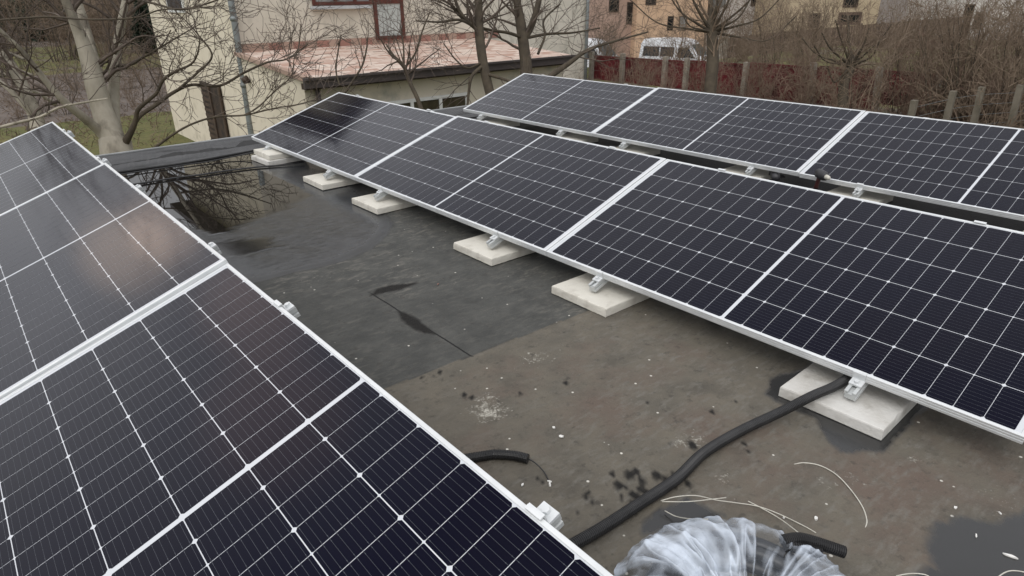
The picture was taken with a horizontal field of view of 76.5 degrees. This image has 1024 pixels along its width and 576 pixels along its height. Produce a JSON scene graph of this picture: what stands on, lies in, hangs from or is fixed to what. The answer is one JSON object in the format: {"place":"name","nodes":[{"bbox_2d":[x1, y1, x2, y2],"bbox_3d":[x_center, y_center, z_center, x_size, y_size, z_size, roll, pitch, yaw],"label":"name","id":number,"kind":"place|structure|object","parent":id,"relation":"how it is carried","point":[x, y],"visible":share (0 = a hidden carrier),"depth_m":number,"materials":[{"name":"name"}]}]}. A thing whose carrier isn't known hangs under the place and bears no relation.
{"place":"outdoors","nodes":[
{"label":"outdoors","id":0,"kind":"place"},
{"bbox_2d":[0,0,1023,154],"bbox_3d":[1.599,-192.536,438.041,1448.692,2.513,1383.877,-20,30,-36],"label":"ground","id":1,"kind":"structure","parent":0,"point":[146,133],"depth_m":28.30,"materials":[{"name":"plant"}]},
{"bbox_2d":[0,0,44,41],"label":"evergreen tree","id":2,"kind":"object","parent":1,"relation":"on","point":[23,10],"visible":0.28,"depth_m":54.88,"materials":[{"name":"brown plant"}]},
{"bbox_2d":[3,0,71,61],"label":"bare shrub","id":3,"kind":"object","parent":1,"relation":"on","point":[38,36],"visible":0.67,"depth_m":40.74,"materials":[{"name":"brown plant"}]},
{"bbox_2d":[0,4,138,148],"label":"walnut tree","id":4,"kind":"object","parent":1,"relation":"on","point":[28,104],"visible":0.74,"depth_m":8.62,"materials":[{"name":"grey plant"}]},
{"bbox_2d":[39,0,110,59],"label":"bare shrub","id":5,"kind":"object","parent":1,"relation":"on","point":[69,37],"visible":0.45,"depth_m":41.79,"materials":[{"name":"brown plant"}]},
{"bbox_2d":[48,0,114,55],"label":"bare shrub","id":6,"kind":"object","parent":1,"relation":"on","point":[99,47],"visible":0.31,"depth_m":43.73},
{"bbox_2d":[0,42,190,149],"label":"dry weeds","id":7,"kind":"object","parent":1,"relation":"on","point":[84,104],"visible":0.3,"depth_m":27.40,"materials":[{"name":"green plant"}]},
{"bbox_2d":[104,51,148,107],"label":"bare shrub","id":8,"kind":"object","parent":1,"relation":"on","point":[132,96],"visible":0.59,"depth_m":27.85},
{"bbox_2d":[130,0,157,52],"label":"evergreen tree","id":9,"kind":"object","parent":1,"relation":"on","point":[137,25],"visible":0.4,"depth_m":45.66,"materials":[{"name":"green plant"}]},
{"bbox_2d":[0,0,372,154],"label":"walnut tree","id":10,"kind":"object","parent":1,"relation":"on","point":[104,124],"visible":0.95,"depth_m":9.32,"materials":[{"name":"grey plant"}]},
{"bbox_2d":[333,11,368,93],"bbox_3d":[-2.704,-2.687,11.619,0.645,4.192,0.517,-12,26,-23],"label":"bare sapling","id":11,"kind":"object","parent":1,"relation":"on","point":[359,70],"visible":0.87,"depth_m":10.99,"materials":[{"name":"brown plant"}]},
{"bbox_2d":[148,0,589,141],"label":"stucco house","id":12,"kind":"structure","parent":1,"relation":"on","point":[547,60],"depth_m":17.26,"materials":[{"name":"paint"}]},
{"bbox_2d":[200,82,229,139],"bbox_3d":[-8.565,-4.888,18.792,0.087,1.950,1.730,-20,30,-36],"label":"side door","id":13,"kind":"structure","parent":12,"relation":"in","point":[218,127],"depth_m":18.63,"materials":[{"name":"brown wood"}]},
{"bbox_2d":[310,0,371,9],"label":"window","id":14,"kind":"structure","parent":12,"relation":"in","point":[361,3],"depth_m":17.49,"materials":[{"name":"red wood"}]},
{"bbox_2d":[372,0,405,39],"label":"balcony door","id":15,"kind":"structure","parent":12,"relation":"in","point":[399,17],"depth_m":18.53,"materials":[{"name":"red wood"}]},
{"bbox_2d":[388,92,466,109],"bbox_3d":[-2.089,-4.112,16.027,2.520,1.160,0.056,-20,30,-36],"label":"annex window","id":16,"kind":"structure","parent":12,"relation":"in","point":[430,103],"depth_m":16.03,"materials":[{"name":"white plastic"}]},
{"bbox_2d":[333,0,469,109],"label":"bare sapling","id":17,"kind":"object","parent":1,"relation":"on","point":[407,72],"visible":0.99,"depth_m":10.98,"materials":[{"name":"brown plant"}]},
{"bbox_2d":[320,0,628,108],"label":"bare tree","id":18,"kind":"object","parent":1,"relation":"on","point":[475,21],"visible":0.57,"depth_m":11.98,"materials":[{"name":"brown plant"}]},
{"bbox_2d":[410,0,703,80],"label":"bare tree","id":19,"kind":"object","parent":1,"relation":"on","point":[522,35],"visible":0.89,"depth_m":12.92,"materials":[{"name":"brown plant"}]},
{"bbox_2d":[94,105,1023,575],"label":"flat roof building","id":20,"kind":"structure","parent":1,"relation":"on","point":[476,355],"depth_m":2.50,"materials":[{"name":"fabric"}]},
{"bbox_2d":[62,129,74,137],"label":"mounting bracket","id":21,"kind":"object","parent":20,"relation":"on","point":[70,133],"visible":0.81,"depth_m":4.97,"materials":[{"name":"metal"}]},
{"bbox_2d":[0,121,102,213],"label":"solar panel","id":22,"kind":"object","parent":21,"relation":"on","point":[38,161],"visible":0.94,"depth_m":4.33,"materials":[{"name":"glass"}]},
{"bbox_2d":[205,242,221,253],"bbox_3d":[-1.615,0.170,2.432,1.091,0.494,0.044,-20,30,-36],"label":"mounting bracket","id":23,"kind":"object","parent":20,"relation":"on","point":[214,246],"visible":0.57,"depth_m":2.64,"materials":[{"name":"metal"}]},
{"bbox_2d":[0,162,228,399],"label":"solar panel","id":24,"kind":"object","parent":23,"relation":"on","point":[94,255],"visible":1,"depth_m":2.67,"materials":[{"name":"glass"}]},
{"bbox_2d":[133,161,303,184],"bbox_3d":[-2.523,-1.012,5.651,1.395,0.025,0.096,-14,27,-27],"label":"wire","id":25,"kind":"object","parent":20,"relation":"on","point":[217,172],"visible":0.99,"depth_m":5.65,"materials":[{"name":"black plastic"}]},
{"bbox_2d":[251,155,301,164],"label":"concrete slab","id":26,"kind":"object","parent":20,"relation":"on","point":[260,159],"depth_m":5.96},
{"bbox_2d":[254,148,292,159],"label":"concrete slab","id":27,"kind":"object","parent":26,"relation":"on","point":[271,154],"depth_m":5.97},
{"bbox_2d":[273,300,300,317],"bbox_3d":[-1.119,0.404,1.901,1.091,0.494,0.044,-20,30,-36],"label":"mounting bracket","id":28,"kind":"object","parent":20,"relation":"on","point":[290,308],"visible":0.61,"depth_m":2.10,"materials":[{"name":"metal"}]},
{"bbox_2d":[0,263,612,575],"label":"solar panel","id":29,"kind":"object","parent":28,"relation":"on","point":[227,419],"visible":1,"depth_m":1.56,"materials":[{"name":"glass"}]},
{"bbox_2d":[303,172,359,189],"bbox_3d":[-1.466,-0.893,5.334,0.367,0.044,0.367,-19,30,-36],"label":"concrete slab","id":30,"kind":"object","parent":20,"relation":"on","point":[320,181],"depth_m":5.23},
{"bbox_2d":[323,109,433,178],"bbox_3d":[-1.090,-1.192,5.445,1.091,0.494,0.044,-20,30,-36],"label":"mounting bracket","id":31,"kind":"object","parent":30,"relation":"on","point":[329,173],"visible":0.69,"depth_m":5.20,"materials":[{"name":"metal"}]},
{"bbox_2d":[251,92,455,180],"bbox_3d":[-1.503,-1.435,5.873,1.038,0.035,2.108,-38,40,-25],"label":"solar panel","id":32,"kind":"object","parent":31,"relation":"on","point":[348,136],"visible":1,"depth_m":5.72,"materials":[{"name":"glass"}]},
{"bbox_2d":[352,193,416,214],"bbox_3d":[-0.917,-0.635,4.745,0.367,0.044,0.367,-20,31,-37],"label":"concrete slab","id":33,"kind":"object","parent":20,"relation":"on","point":[385,204],"depth_m":4.64,"materials":[{"name":"concrete"}]},
{"bbox_2d":[477,111,486,119],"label":"mounting bracket","id":34,"kind":"object","parent":20,"relation":"on","point":[481,116],"visible":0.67,"depth_m":7.57,"materials":[{"name":"metal"}]},
{"bbox_2d":[463,73,655,135],"bbox_3d":[0.469,-2.108,7.305,1.038,0.035,2.108,-38,40,-25],"label":"solar panel","id":35,"kind":"object","parent":34,"relation":"on","point":[584,107],"visible":1,"depth_m":7.18,"materials":[{"name":"glass"}]},
{"bbox_2d":[453,233,533,265],"bbox_3d":[-0.093,-0.247,3.860,0.367,0.044,0.367,-20,30,-36],"label":"concrete slab","id":36,"kind":"object","parent":20,"relation":"on","point":[476,247],"depth_m":3.77,"materials":[{"name":"concrete"}]},
{"bbox_2d":[486,146,614,248],"bbox_3d":[0.276,-0.548,3.978,1.091,0.494,0.044,-20,30,-36],"label":"mounting bracket","id":37,"kind":"object","parent":36,"relation":"on","point":[494,240],"visible":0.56,"depth_m":3.73,"materials":[{"name":"metal"}]},
{"bbox_2d":[354,116,665,255],"bbox_3d":[-0.132,-0.793,4.398,1.038,0.035,2.108,-38,40,-25],"label":"solar panel","id":38,"kind":"object","parent":37,"relation":"on","point":[540,193],"visible":1,"depth_m":4.19,"materials":[{"name":"glass"}]},
{"bbox_2d":[464,449,550,486],"bbox_3d":[-0.128,0.563,2.079,0.511,0.036,0.140,2,24,5],"label":"conduit","id":39,"kind":"object","parent":20,"relation":"on","point":[500,454],"visible":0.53,"depth_m":2.10,"materials":[{"name":"black plastic"}]},
{"bbox_2d":[524,501,563,530],"bbox_3d":[-0.323,0.779,1.046,1.091,0.494,0.044,-20,30,-36],"label":"mounting bracket","id":40,"kind":"object","parent":20,"relation":"on","point":[548,513],"visible":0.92,"depth_m":1.25,"materials":[{"name":"metal"}]},
{"bbox_2d":[560,133,597,142],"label":"concrete slab","id":41,"kind":"object","parent":20,"relation":"on","point":[583,138],"depth_m":6.67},
{"bbox_2d":[552,273,649,317],"bbox_3d":[0.459,0.013,3.268,0.367,0.044,0.367,-20,30,-36],"label":"concrete slab","id":42,"kind":"object","parent":20,"relation":"on","point":[608,298],"depth_m":3.18,"materials":[{"name":"concrete"}]},
{"bbox_2d":[588,168,725,291],"bbox_3d":[0.798,-0.302,3.417,1.091,0.494,0.044,-20,30,-36],"label":"mounting bracket","id":43,"kind":"object","parent":42,"relation":"on","point":[597,283],"visible":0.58,"depth_m":3.17,"materials":[{"name":"metal"}]},
{"bbox_2d":[615,144,659,155],"bbox_3d":[1.144,-1.294,6.154,0.367,0.044,0.367,-20,31,-37],"label":"concrete slab","id":44,"kind":"object","parent":20,"relation":"on","point":[643,149],"depth_m":6.12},
{"bbox_2d":[569,374,851,547],"bbox_3d":[0.840,0.463,2.196,2.442,0.090,0.109,-16,28,-30],"label":"conduit","id":45,"kind":"object","parent":20,"relation":"on","point":[686,469],"visible":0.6,"depth_m":2.06,"materials":[{"name":"black plastic"}]},
{"bbox_2d":[614,515,844,575],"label":"plastic bag","id":46,"kind":"object","parent":20,"relation":"on","point":[678,552],"visible":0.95,"depth_m":1.65,"materials":[{"name":"clear"}]},
{"bbox_2d":[646,531,846,575],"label":"conduit coil","id":47,"kind":"object","parent":46,"relation":"in","point":[758,562],"visible":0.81,"depth_m":1.68,"materials":[{"name":"black plastic"}]},
{"bbox_2d":[724,165,770,179],"bbox_3d":[1.910,-0.933,5.332,0.367,0.044,0.367,-20,30,-36],"label":"concrete slab","id":48,"kind":"object","parent":20,"relation":"on","point":[757,173],"depth_m":5.33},
{"bbox_2d":[745,162,757,175],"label":"mounting bracket","id":49,"kind":"object","parent":48,"relation":"on","point":[750,170],"visible":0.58,"depth_m":5.14,"materials":[{"name":"metal"}]},
{"bbox_2d":[592,87,865,175],"bbox_3d":[1.840,-1.466,5.829,1.038,0.035,2.108,-38,40,-25],"label":"solar panel","id":50,"kind":"object","parent":49,"relation":"on","point":[791,138],"visible":1,"depth_m":5.67,"materials":[{"name":"glass"}]},
{"bbox_2d":[811,169,830,190],"bbox_3d":[2.223,-0.746,4.673,0.058,0.205,0.184,-3,24,-5],"label":"cordless drill","id":51,"kind":"object","parent":20,"relation":"on","point":[821,174],"visible":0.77,"depth_m":4.65,"materials":[{"name":"grey plastic"}]},
{"bbox_2d":[778,362,916,440],"bbox_3d":[1.257,0.389,2.411,0.367,0.044,0.367,-21,31,-37],"label":"concrete slab","id":52,"kind":"object","parent":20,"relation":"on","point":[876,412],"depth_m":2.32,"materials":[{"name":"concrete"}]},
{"bbox_2d":[844,220,986,400],"bbox_3d":[1.606,0.079,2.550,1.091,0.494,0.044,-20,30,-36],"label":"mounting bracket","id":53,"kind":"object","parent":52,"relation":"on","point":[855,387],"visible":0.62,"depth_m":2.31,"materials":[{"name":"metal"}]},
{"bbox_2d":[546,159,1023,443],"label":"solar panel","id":54,"kind":"object","parent":53,"relation":"on","point":[926,309],"visible":1,"depth_m":2.72,"materials":[{"name":"glass"}]},
{"bbox_2d":[827,186,893,203],"bbox_3d":[2.494,-0.658,4.705,0.367,0.044,0.367,-20,30,-36],"label":"concrete slab","id":55,"kind":"object","parent":20,"relation":"on","point":[868,195],"depth_m":4.68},
{"bbox_2d":[852,117,924,197],"bbox_3d":[2.815,-0.950,4.804,1.091,0.494,0.044,-20,30,-36],"label":"mounting bracket","id":56,"kind":"object","parent":55,"relation":"on","point":[859,191],"visible":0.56,"depth_m":4.56,"materials":[{"name":"metal"}]},
{"bbox_2d":[799,111,1023,220],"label":"solar panel","id":57,"kind":"object","parent":56,"relation":"on","point":[975,167],"visible":0.99,"depth_m":4.57,"materials":[{"name":"glass"}]},
{"bbox_2d":[588,0,632,56],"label":"brown house","id":58,"kind":"structure","parent":1,"relation":"on","point":[628,7],"depth_m":57.81,"materials":[{"name":"paint"}]},
{"bbox_2d":[589,5,641,55],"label":"bare shrub","id":59,"kind":"object","parent":1,"relation":"on","point":[608,53],"visible":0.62,"depth_m":28.36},
{"bbox_2d":[588,0,653,56],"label":"bare shrub","id":60,"kind":"object","parent":1,"relation":"on","point":[605,28],"visible":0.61,"depth_m":31.72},
{"bbox_2d":[612,26,675,87],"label":"bare shrub","id":61,"kind":"object","parent":1,"relation":"on","point":[638,84],"visible":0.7,"depth_m":20.75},
{"bbox_2d":[630,0,707,57],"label":"orange house","id":62,"kind":"structure","parent":1,"relation":"on","point":[638,18],"depth_m":55.85,"materials":[{"name":"paint"}]},
{"bbox_2d":[638,1,706,59],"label":"bare shrub","id":63,"kind":"object","parent":1,"relation":"on","point":[679,47],"visible":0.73,"depth_m":27.06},
{"bbox_2d":[639,37,706,60],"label":"parked van","id":64,"kind":"object","parent":1,"relation":"on","point":[646,54],"visible":0.12,"depth_m":46.42,"materials":[{"name":"white paint"}]},
{"bbox_2d":[647,0,706,60],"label":"bare shrub","id":65,"kind":"object","parent":1,"relation":"on","point":[685,42],"visible":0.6,"depth_m":29.89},
{"bbox_2d":[673,0,741,60],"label":"bare shrub","id":66,"kind":"object","parent":1,"relation":"on","point":[699,44],"visible":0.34,"depth_m":31.42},
{"bbox_2d":[671,39,743,91],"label":"bare shrub","id":67,"kind":"object","parent":1,"relation":"on","point":[701,82],"visible":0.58,"depth_m":19.99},
{"bbox_2d":[686,35,757,94],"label":"bare shrub","id":68,"kind":"object","parent":1,"relation":"on","point":[724,55],"visible":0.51,"depth_m":18.78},
{"bbox_2d":[626,0,821,93],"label":"pollarded tree","id":69,"kind":"object","parent":1,"relation":"on","point":[713,29],"visible":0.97,"depth_m":15.00,"materials":[{"name":"brown plant"}]},
{"bbox_2d":[704,0,755,54],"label":"pale house","id":70,"kind":"structure","parent":1,"relation":"on","point":[736,6],"depth_m":59.53,"materials":[{"name":"paint"}]},
{"bbox_2d":[701,0,760,62],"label":"bare shrub","id":71,"kind":"object","parent":1,"relation":"on","point":[723,52],"visible":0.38,"depth_m":27.79,"materials":[{"name":"brown plant"}]},
{"bbox_2d":[723,1,771,61],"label":"bare shrub","id":72,"kind":"object","parent":1,"relation":"on","point":[745,54],"visible":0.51,"depth_m":29.94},
{"bbox_2d":[723,37,775,98],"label":"bare shrub","id":73,"kind":"object","parent":1,"relation":"on","point":[753,75],"visible":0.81,"depth_m":18.38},
{"bbox_2d":[717,52,790,98],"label":"bare shrub","id":74,"kind":"object","parent":1,"relation":"on","point":[753,78],"visible":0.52,"depth_m":18.67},
{"bbox_2d":[588,52,944,111],"bbox_3d":[6.982,-6.662,21.000,0.264,1.530,12.200,-20,30,-36],"label":"red fence","id":75,"kind":"object","parent":1,"relation":"on","point":[599,73],"visible":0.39,"depth_m":21.29,"materials":[{"name":"metal"}]},
{"bbox_2d":[728,2,810,99],"bbox_3d":[7.210,-6.608,18.573,2.162,2.876,2.956,10,26,22],"label":"bare shrub","id":76,"kind":"object","parent":1,"relation":"on","point":[759,75],"visible":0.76,"depth_m":18.55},
{"bbox_2d":[740,0,819,63],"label":"bare shrub","id":77,"kind":"object","parent":1,"relation":"on","point":[760,37],"visible":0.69,"depth_m":24.56,"materials":[{"name":"brown plant"}]},
{"bbox_2d":[744,54,816,100],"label":"bare shrub","id":78,"kind":"object","parent":1,"relation":"on","point":[776,82],"visible":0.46,"depth_m":19.32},
{"bbox_2d":[768,0,842,60],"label":"bare shrub","id":79,"kind":"object","parent":1,"relation":"on","point":[810,19],"visible":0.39,"depth_m":25.39,"materials":[{"name":"brown plant"}]},
{"bbox_2d":[775,8,837,102],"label":"bare shrub","id":80,"kind":"object","parent":1,"relation":"on","point":[802,63],"visible":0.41,"depth_m":18.24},
{"bbox_2d":[781,2,846,62],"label":"bare shrub","id":81,"kind":"object","parent":1,"relation":"on","point":[808,30],"visible":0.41,"depth_m":24.82,"materials":[{"name":"brown plant"}]},
{"bbox_2d":[768,46,860,105],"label":"bare shrub","id":82,"kind":"object","parent":1,"relation":"on","point":[796,79],"visible":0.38,"depth_m":18.58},
{"bbox_2d":[769,31,861,104],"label":"bare shrub","id":83,"kind":"object","parent":1,"relation":"on","point":[814,100],"visible":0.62,"depth_m":17.48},
{"bbox_2d":[752,0,880,52],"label":"beige house","id":84,"kind":"structure","parent":1,"relation":"on","point":[873,11],"depth_m":51.71,"materials":[{"name":"paint"}]},
{"bbox_2d":[782,1,851,65],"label":"bare shrub","id":85,"kind":"object","parent":1,"relation":"on","point":[813,32],"visible":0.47,"depth_m":24.39,"materials":[{"name":"brown plant"}]},
{"bbox_2d":[798,24,894,109],"bbox_3d":[8.498,-5.351,16.446,2.444,2.524,1.449,3,24,8],"label":"bare shrub","id":86,"kind":"object","parent":1,"relation":"on","point":[836,79],"visible":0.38,"depth_m":16.62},
{"bbox_2d":[727,15,970,57],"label":"board fence","id":87,"kind":"object","parent":1,"relation":"on","point":[853,31],"visible":0.12,"depth_m":40.62,"materials":[{"name":"wood"}]},
{"bbox_2d":[764,0,943,108],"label":"pollarded tree","id":88,"kind":"object","parent":1,"relation":"on","point":[851,54],"visible":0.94,"depth_m":14.24,"materials":[{"name":"brown plant"}]},
{"bbox_2d":[810,27,918,108],"bbox_3d":[8.820,-5.544,16.684,2.354,2.508,2.363,-18,23,-41],"label":"bare shrub","id":89,"kind":"object","parent":1,"relation":"on","point":[866,73],"visible":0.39,"depth_m":16.58,"materials":[{"name":"brown plant"}]},
{"bbox_2d":[775,6,959,112],"bbox_3d":[7.288,-4.119,13.821,2.691,3.450,3.644,-19,30,-35],"label":"bare shrub","id":90,"kind":"object","parent":1,"relation":"on","point":[874,73],"visible":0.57,"depth_m":13.60,"materials":[{"name":"plant"}]},
{"bbox_2d":[834,48,920,112],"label":"bare shrub","id":91,"kind":"object","parent":1,"relation":"on","point":[872,104],"visible":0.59,"depth_m":16.16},
{"bbox_2d":[830,0,929,67],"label":"bare shrub","id":92,"kind":"object","parent":1,"relation":"on","point":[867,8],"visible":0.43,"depth_m":26.77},
{"bbox_2d":[855,0,939,69],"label":"bare shrub","id":93,"kind":"object","parent":1,"relation":"on","point":[895,39],"visible":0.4,"depth_m":25.24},
{"bbox_2d":[849,5,971,114],"bbox_3d":[9.593,-5.412,15.972,2.416,2.774,2.426,-13,31,-16],"label":"bare shrub","id":94,"kind":"object","parent":1,"relation":"on","point":[899,60],"visible":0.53,"depth_m":15.99,"materials":[{"name":"brown plant"}]},
{"bbox_2d":[868,31,966,116],"bbox_3d":[9.671,-4.920,15.462,1.522,2.422,2.654,-8,25,-15],"label":"bare shrub","id":95,"kind":"object","parent":1,"relation":"on","point":[907,108],"visible":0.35,"depth_m":15.53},
{"bbox_2d":[861,28,1016,115],"bbox_3d":[9.823,-4.985,15.564,2.442,2.392,3.469,0,24,2],"label":"bare shrub","id":96,"kind":"object","parent":1,"relation":"on","point":[909,94],"visible":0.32,"depth_m":15.74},
{"bbox_2d":[879,0,1006,112],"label":"bare shrub","id":97,"kind":"object","parent":1,"relation":"on","point":[923,42],"visible":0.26,"depth_m":16.39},
{"bbox_2d":[884,36,1014,124],"bbox_3d":[10.520,-4.572,14.938,3.441,2.286,2.379,24,28,38],"label":"bare shrub","id":98,"kind":"object","parent":1,"relation":"on","point":[937,84],"visible":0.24,"depth_m":15.14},
{"bbox_2d":[881,0,1023,120],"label":"bare shrub","id":99,"kind":"object","parent":1,"relation":"on","point":[931,71],"visible":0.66,"depth_m":14.12,"materials":[{"name":"brown plant"}]},
{"bbox_2d":[887,0,1018,119],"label":"bare shrub","id":100,"kind":"object","parent":1,"relation":"on","point":[945,53],"visible":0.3,"depth_m":14.59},
{"bbox_2d":[887,0,1023,120],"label":"bare shrub","id":101,"kind":"object","parent":1,"relation":"on","point":[963,71],"visible":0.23,"depth_m":14.70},
{"bbox_2d":[892,3,1023,127],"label":"bare shrub","id":102,"kind":"object","parent":1,"relation":"on","point":[992,99],"visible":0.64,"depth_m":12.93,"materials":[{"name":"plant"}]},
{"bbox_2d":[902,0,1023,120],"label":"bare shrub","id":103,"kind":"object","parent":1,"relation":"on","point":[951,44],"visible":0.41,"depth_m":14.41,"materials":[{"name":"brown plant"}]},
{"bbox_2d":[905,0,1023,127],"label":"bare shrub","id":104,"kind":"object","parent":1,"relation":"on","point":[989,92],"visible":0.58,"depth_m":13.37,"materials":[{"name":"plant"}]},
{"bbox_2d":[905,0,1023,39],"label":"white house","id":105,"kind":"structure","parent":1,"relation":"on","point":[953,3],"depth_m":45.43,"materials":[{"name":"paint"}]},
{"bbox_2d":[907,84,1023,127],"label":"fence","id":106,"kind":"object","parent":1,"relation":"on","point":[1015,102],"visible":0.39,"depth_m":12.65,"materials":[{"name":"concrete"}]},
{"bbox_2d":[930,0,1023,124],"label":"bare shrub","id":107,"kind":"object","parent":1,"relation":"on","point":[971,58],"visible":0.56,"depth_m":13.70,"materials":[{"name":"brown plant"}]},
{"bbox_2d":[933,8,1023,120],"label":"bare shrub","id":108,"kind":"object","parent":1,"relation":"on","point":[999,62],"visible":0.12,"depth_m":14.14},
{"bbox_2d":[936,5,1023,126],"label":"bare shrub","id":109,"kind":"object","parent":1,"relation":"on","point":[986,66],"visible":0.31,"depth_m":13.94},
{"bbox_2d":[965,49,1023,127],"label":"bare shrub","id":110,"kind":"object","parent":1,"relation":"on","point":[1001,88],"visible":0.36,"depth_m":13.35,"materials":[{"name":"brown plant"}]},
{"bbox_2d":[969,0,1023,127],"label":"bare shrub","id":111,"kind":"object","parent":1,"relation":"on","point":[1017,54],"visible":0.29,"depth_m":13.93,"materials":[{"name":"brown plant"}]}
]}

